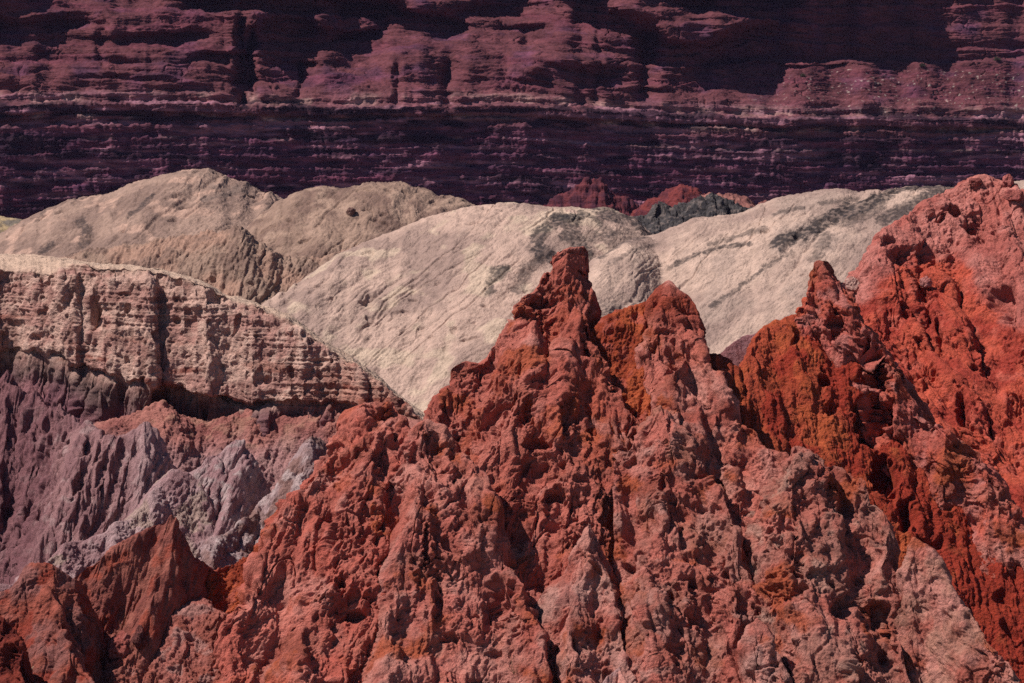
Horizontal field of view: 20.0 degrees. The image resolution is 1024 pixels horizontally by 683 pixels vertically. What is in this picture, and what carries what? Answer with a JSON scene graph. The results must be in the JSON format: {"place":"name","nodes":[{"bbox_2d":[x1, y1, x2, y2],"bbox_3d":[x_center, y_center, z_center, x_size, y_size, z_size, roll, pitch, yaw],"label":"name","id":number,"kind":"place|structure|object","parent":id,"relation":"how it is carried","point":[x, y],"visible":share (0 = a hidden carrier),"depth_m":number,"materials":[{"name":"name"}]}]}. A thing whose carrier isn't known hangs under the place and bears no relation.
{"place":"outdoors","nodes":[
{"label":"outdoors","id":0,"kind":"place"},
{"bbox_2d":[0,216,21,232],"bbox_3d":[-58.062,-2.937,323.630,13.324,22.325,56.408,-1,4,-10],"label":"hill","id":1,"kind":"structure","parent":0,"point":[6,223],"depth_m":327.77,"materials":[{"name":"stone"}]},
{"bbox_2d":[0,616,33,682],"bbox_3d":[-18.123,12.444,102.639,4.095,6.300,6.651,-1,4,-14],"label":"rock outcrop","id":2,"kind":"object","parent":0,"point":[15,665],"visible":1,"depth_m":102.10,"materials":[{"name":"red stone"}]},
{"bbox_2d":[0,562,106,682],"bbox_3d":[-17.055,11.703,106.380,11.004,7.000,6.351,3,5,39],"label":"rock mound","id":3,"kind":"object","parent":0,"point":[48,613],"visible":0.81,"depth_m":106.27,"materials":[{"name":"red stone"}]},
{"bbox_2d":[0,370,177,584],"bbox_3d":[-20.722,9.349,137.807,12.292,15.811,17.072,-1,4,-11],"label":"rock spur","id":4,"kind":"structure","parent":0,"point":[65,476],"depth_m":134.15,"materials":[{"name":"stone"}]},
{"bbox_2d":[0,469,218,591],"bbox_3d":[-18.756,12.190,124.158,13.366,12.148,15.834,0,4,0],"label":"rock spur","id":5,"kind":"structure","parent":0,"point":[182,497],"depth_m":128.31,"materials":[{"name":"grey stone"}]},
{"bbox_2d":[0,168,281,257],"bbox_3d":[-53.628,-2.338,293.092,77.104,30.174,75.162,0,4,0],"label":"hill","id":6,"kind":"structure","parent":0,"point":[193,202],"depth_m":291.09,"materials":[{"name":"stone"}]},
{"bbox_2d":[74,514,213,674],"bbox_3d":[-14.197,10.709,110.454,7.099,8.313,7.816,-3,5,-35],"label":"rock peak","id":7,"kind":"object","parent":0,"point":[151,580],"visible":0.65,"depth_m":109.38,"materials":[{"name":"red stone"}]},
{"bbox_2d":[131,625,147,648],"bbox_3d":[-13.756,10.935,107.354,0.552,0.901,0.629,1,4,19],"label":"boulder","id":8,"kind":"object","parent":7,"relation":"on","point":[139,639],"visible":1,"depth_m":107.19,"materials":[{"name":"red stone"}]},
{"bbox_2d":[100,596,227,682],"bbox_3d":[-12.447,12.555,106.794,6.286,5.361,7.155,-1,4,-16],"label":"pink slope","id":9,"kind":"structure","parent":0,"point":[184,653],"depth_m":107.30,"materials":[{"name":"pink stone"}]},
{"bbox_2d":[107,630,130,660],"bbox_3d":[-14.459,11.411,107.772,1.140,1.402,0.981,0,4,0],"label":"boulder","id":10,"kind":"object","parent":9,"relation":"on","point":[118,645],"visible":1,"depth_m":107.42,"materials":[{"name":"stone"}]},
{"bbox_2d":[64,225,347,304],"bbox_3d":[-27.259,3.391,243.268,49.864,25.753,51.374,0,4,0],"label":"hill foot","id":11,"kind":"object","parent":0,"point":[236,260],"visible":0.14,"depth_m":248.00},
{"bbox_2d":[0,253,424,436],"bbox_3d":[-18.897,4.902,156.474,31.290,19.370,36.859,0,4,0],"label":"rock bench","id":12,"kind":"object","parent":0,"point":[83,341],"visible":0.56,"depth_m":146.20,"materials":[{"name":"beige stone"}]},
{"bbox_2d":[189,439,270,536],"bbox_3d":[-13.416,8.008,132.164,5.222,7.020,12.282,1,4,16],"label":"rock spur","id":13,"kind":"structure","parent":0,"point":[230,478],"depth_m":131.16,"materials":[{"name":"stone"}]},
{"bbox_2d":[93,400,420,490],"bbox_3d":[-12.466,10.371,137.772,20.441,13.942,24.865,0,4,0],"label":"scree slope","id":14,"kind":"structure","parent":0,"point":[193,443],"depth_m":142.80,"materials":[{"name":"brown stone"}]},
{"bbox_2d":[200,436,327,569],"bbox_3d":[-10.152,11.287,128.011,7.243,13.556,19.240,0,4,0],"label":"rock spur","id":15,"kind":"structure","parent":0,"point":[237,542],"depth_m":128.37,"materials":[{"name":"grey stone"}]},
{"bbox_2d":[212,401,410,682],"bbox_3d":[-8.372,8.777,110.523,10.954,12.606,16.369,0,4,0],"label":"rock rib","id":16,"kind":"object","parent":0,"point":[306,610],"visible":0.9,"depth_m":108.53,"materials":[{"name":"red stone"}]},
{"bbox_2d":[246,181,475,257],"bbox_3d":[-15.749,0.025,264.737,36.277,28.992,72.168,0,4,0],"label":"hill","id":17,"kind":"structure","parent":0,"point":[318,221],"depth_m":265.73,"materials":[{"name":"stone"}]},
{"bbox_2d":[346,207,355,215],"bbox_3d":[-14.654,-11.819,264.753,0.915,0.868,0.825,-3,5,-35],"label":"boulder","id":18,"kind":"object","parent":17,"relation":"on","point":[350,211],"visible":1,"depth_m":264.42,"materials":[{"name":"brown stone"}]},
{"bbox_2d":[361,419,552,682],"bbox_3d":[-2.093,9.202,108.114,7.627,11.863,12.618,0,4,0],"label":"rock rib","id":19,"kind":"object","parent":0,"point":[457,602],"visible":0.99,"depth_m":107.91,"materials":[{"name":"red stone"}]},
{"bbox_2d":[504,655,523,673],"bbox_3d":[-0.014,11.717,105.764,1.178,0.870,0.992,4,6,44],"label":"dry plant","id":20,"kind":"object","parent":19,"relation":"on","point":[513,667],"visible":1,"depth_m":105.86,"materials":[{"name":"brown plant"}]},
{"bbox_2d":[262,202,653,412],"bbox_3d":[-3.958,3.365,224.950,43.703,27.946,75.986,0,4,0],"label":"hill","id":21,"kind":"structure","parent":0,"point":[414,313],"depth_m":221.41,"materials":[{"name":"stone"}]},
{"bbox_2d":[206,302,758,613],"bbox_3d":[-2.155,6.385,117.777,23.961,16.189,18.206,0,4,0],"label":"gully slope","id":22,"kind":"structure","parent":0,"point":[616,337],"depth_m":115.47,"materials":[{"name":"red stone"}]},
{"bbox_2d":[423,246,639,607],"bbox_3d":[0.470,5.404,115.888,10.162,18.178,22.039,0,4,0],"label":"rock spire","id":23,"kind":"object","parent":22,"relation":"on","point":[509,410],"visible":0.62,"depth_m":113.46,"materials":[{"name":"red stone"}]},
{"bbox_2d":[535,523,636,682],"bbox_3d":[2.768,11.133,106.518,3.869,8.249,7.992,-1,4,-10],"label":"rock spire","id":24,"kind":"object","parent":22,"relation":"on","point":[580,619],"visible":0.93,"depth_m":107.22,"materials":[{"name":"red stone"}]},
{"bbox_2d":[612,405,758,682],"bbox_3d":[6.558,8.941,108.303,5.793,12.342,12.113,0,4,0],"label":"rock rib","id":25,"kind":"object","parent":22,"relation":"on","point":[681,569],"visible":0.93,"depth_m":108.74,"materials":[{"name":"red stone"}]},
{"bbox_2d":[603,667,627,682],"bbox_3d":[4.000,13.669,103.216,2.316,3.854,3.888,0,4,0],"label":"rock fin","id":26,"kind":"object","parent":25,"relation":"attached to","point":[616,676],"visible":1,"depth_m":103.75,"materials":[{"name":"pink stone"}]},
{"bbox_2d":[634,280,789,539],"bbox_3d":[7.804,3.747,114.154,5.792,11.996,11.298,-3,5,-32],"label":"rock spire","id":27,"kind":"object","parent":22,"relation":"on","point":[685,379],"visible":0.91,"depth_m":113.48,"materials":[{"name":"red stone"}]},
{"bbox_2d":[0,0,1023,219],"bbox_3d":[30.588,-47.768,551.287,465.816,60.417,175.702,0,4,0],"label":"cliff","id":28,"kind":"structure","parent":0,"point":[532,102],"depth_m":541.58,"materials":[{"name":"stone"}]},
{"bbox_2d":[543,177,638,215],"bbox_3d":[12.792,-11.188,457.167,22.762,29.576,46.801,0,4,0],"label":"red knoll","id":29,"kind":"structure","parent":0,"point":[587,192],"depth_m":453.14,"materials":[{"name":"stone"}]},
{"bbox_2d":[630,184,704,216],"bbox_3d":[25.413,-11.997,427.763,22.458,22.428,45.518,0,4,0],"label":"red knoll","id":30,"kind":"structure","parent":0,"point":[673,196],"depth_m":427.24,"materials":[{"name":"stone"}]},
{"bbox_2d":[634,192,752,233],"bbox_3d":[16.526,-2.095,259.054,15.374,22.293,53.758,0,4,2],"label":"shale mound","id":31,"kind":"object","parent":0,"point":[660,216],"visible":0.09,"depth_m":259.85,"materials":[{"name":"grey stone"}]},
{"bbox_2d":[702,192,766,207],"bbox_3d":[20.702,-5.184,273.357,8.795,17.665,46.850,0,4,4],"label":"mound","id":32,"kind":"object","parent":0,"point":[745,201],"visible":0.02,"depth_m":274.90,"materials":[{"name":"stone"}]},
{"bbox_2d":[736,618,792,682],"bbox_3d":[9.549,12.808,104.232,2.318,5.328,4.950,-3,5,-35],"label":"rock fin","id":33,"kind":"object","parent":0,"point":[759,659],"visible":1,"depth_m":104.88,"materials":[{"name":"stone"}]},
{"bbox_2d":[588,180,1023,353],"bbox_3d":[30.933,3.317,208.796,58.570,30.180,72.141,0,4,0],"label":"hill","id":34,"kind":"structure","parent":0,"point":[734,277],"depth_m":205.97,"materials":[{"name":"stone"}]},
{"bbox_2d":[743,446,909,682],"bbox_3d":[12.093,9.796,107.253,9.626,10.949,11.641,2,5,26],"label":"rock rib","id":35,"kind":"object","parent":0,"point":[821,549],"visible":0.81,"depth_m":107.82,"materials":[{"name":"red stone"}]},
{"bbox_2d":[739,314,1023,682],"bbox_3d":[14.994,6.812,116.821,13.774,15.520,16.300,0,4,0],"label":"orange slope","id":36,"kind":"structure","parent":0,"point":[805,394],"depth_m":115.24,"materials":[{"name":"stone"}]},
{"bbox_2d":[720,331,757,365],"bbox_3d":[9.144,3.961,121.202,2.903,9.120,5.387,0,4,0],"label":"rock chip","id":37,"kind":"object","parent":36,"relation":"on","point":[735,352],"visible":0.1,"depth_m":119.18,"materials":[{"name":"stone"}]},
{"bbox_2d":[783,260,1023,578],"bbox_3d":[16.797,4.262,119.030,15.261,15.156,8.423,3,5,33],"label":"rock spur","id":38,"kind":"structure","parent":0,"point":[958,472],"depth_m":116.26,"materials":[{"name":"red stone"}]},
{"bbox_2d":[845,174,1023,515],"bbox_3d":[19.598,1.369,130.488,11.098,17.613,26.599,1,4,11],"label":"rock mound","id":39,"kind":"object","parent":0,"point":[966,237],"visible":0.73,"depth_m":130.43,"materials":[{"name":"red stone"}]},
{"bbox_2d":[845,276,859,291],"bbox_3d":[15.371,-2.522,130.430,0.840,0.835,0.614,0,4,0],"label":"boulder","id":40,"kind":"object","parent":39,"relation":"on","point":[852,283],"visible":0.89,"depth_m":130.29,"materials":[{"name":"stone"}]},
{"bbox_2d":[969,178,982,186],"bbox_3d":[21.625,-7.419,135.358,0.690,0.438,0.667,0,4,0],"label":"boulder","id":41,"kind":"object","parent":39,"relation":"on","point":[975,182],"visible":1,"depth_m":135.16,"materials":[{"name":"red stone"}]},
{"bbox_2d":[1002,174,1013,187],"bbox_3d":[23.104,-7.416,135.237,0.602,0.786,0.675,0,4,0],"label":"boulder","id":42,"kind":"object","parent":39,"relation":"on","point":[1007,180],"visible":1,"depth_m":135.04,"materials":[{"name":"stone"}]},
{"bbox_2d":[1003,189,1023,201],"bbox_3d":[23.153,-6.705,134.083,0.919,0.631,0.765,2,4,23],"label":"boulder","id":43,"kind":"object","parent":39,"relation":"on","point":[1010,195],"visible":1,"depth_m":133.86,"materials":[{"name":"red stone"}]},
{"bbox_2d":[859,266,1023,516],"bbox_3d":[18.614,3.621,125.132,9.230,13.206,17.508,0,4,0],"label":"red slope","id":44,"kind":"structure","parent":0,"point":[962,395],"depth_m":125.49,"materials":[{"name":"red stone"}]},
{"bbox_2d":[919,276,932,288],"bbox_3d":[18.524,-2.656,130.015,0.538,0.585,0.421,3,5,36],"label":"boulder","id":45,"kind":"object","parent":44,"relation":"on","point":[926,282],"visible":1,"depth_m":129.90,"materials":[{"name":"pink stone"}]},
{"bbox_2d":[893,537,1019,682],"bbox_3d":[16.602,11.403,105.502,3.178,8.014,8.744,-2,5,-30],"label":"rock fin","id":46,"kind":"object","parent":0,"point":[940,635],"visible":1,"depth_m":106.41,"materials":[{"name":"red stone"}]}
]}

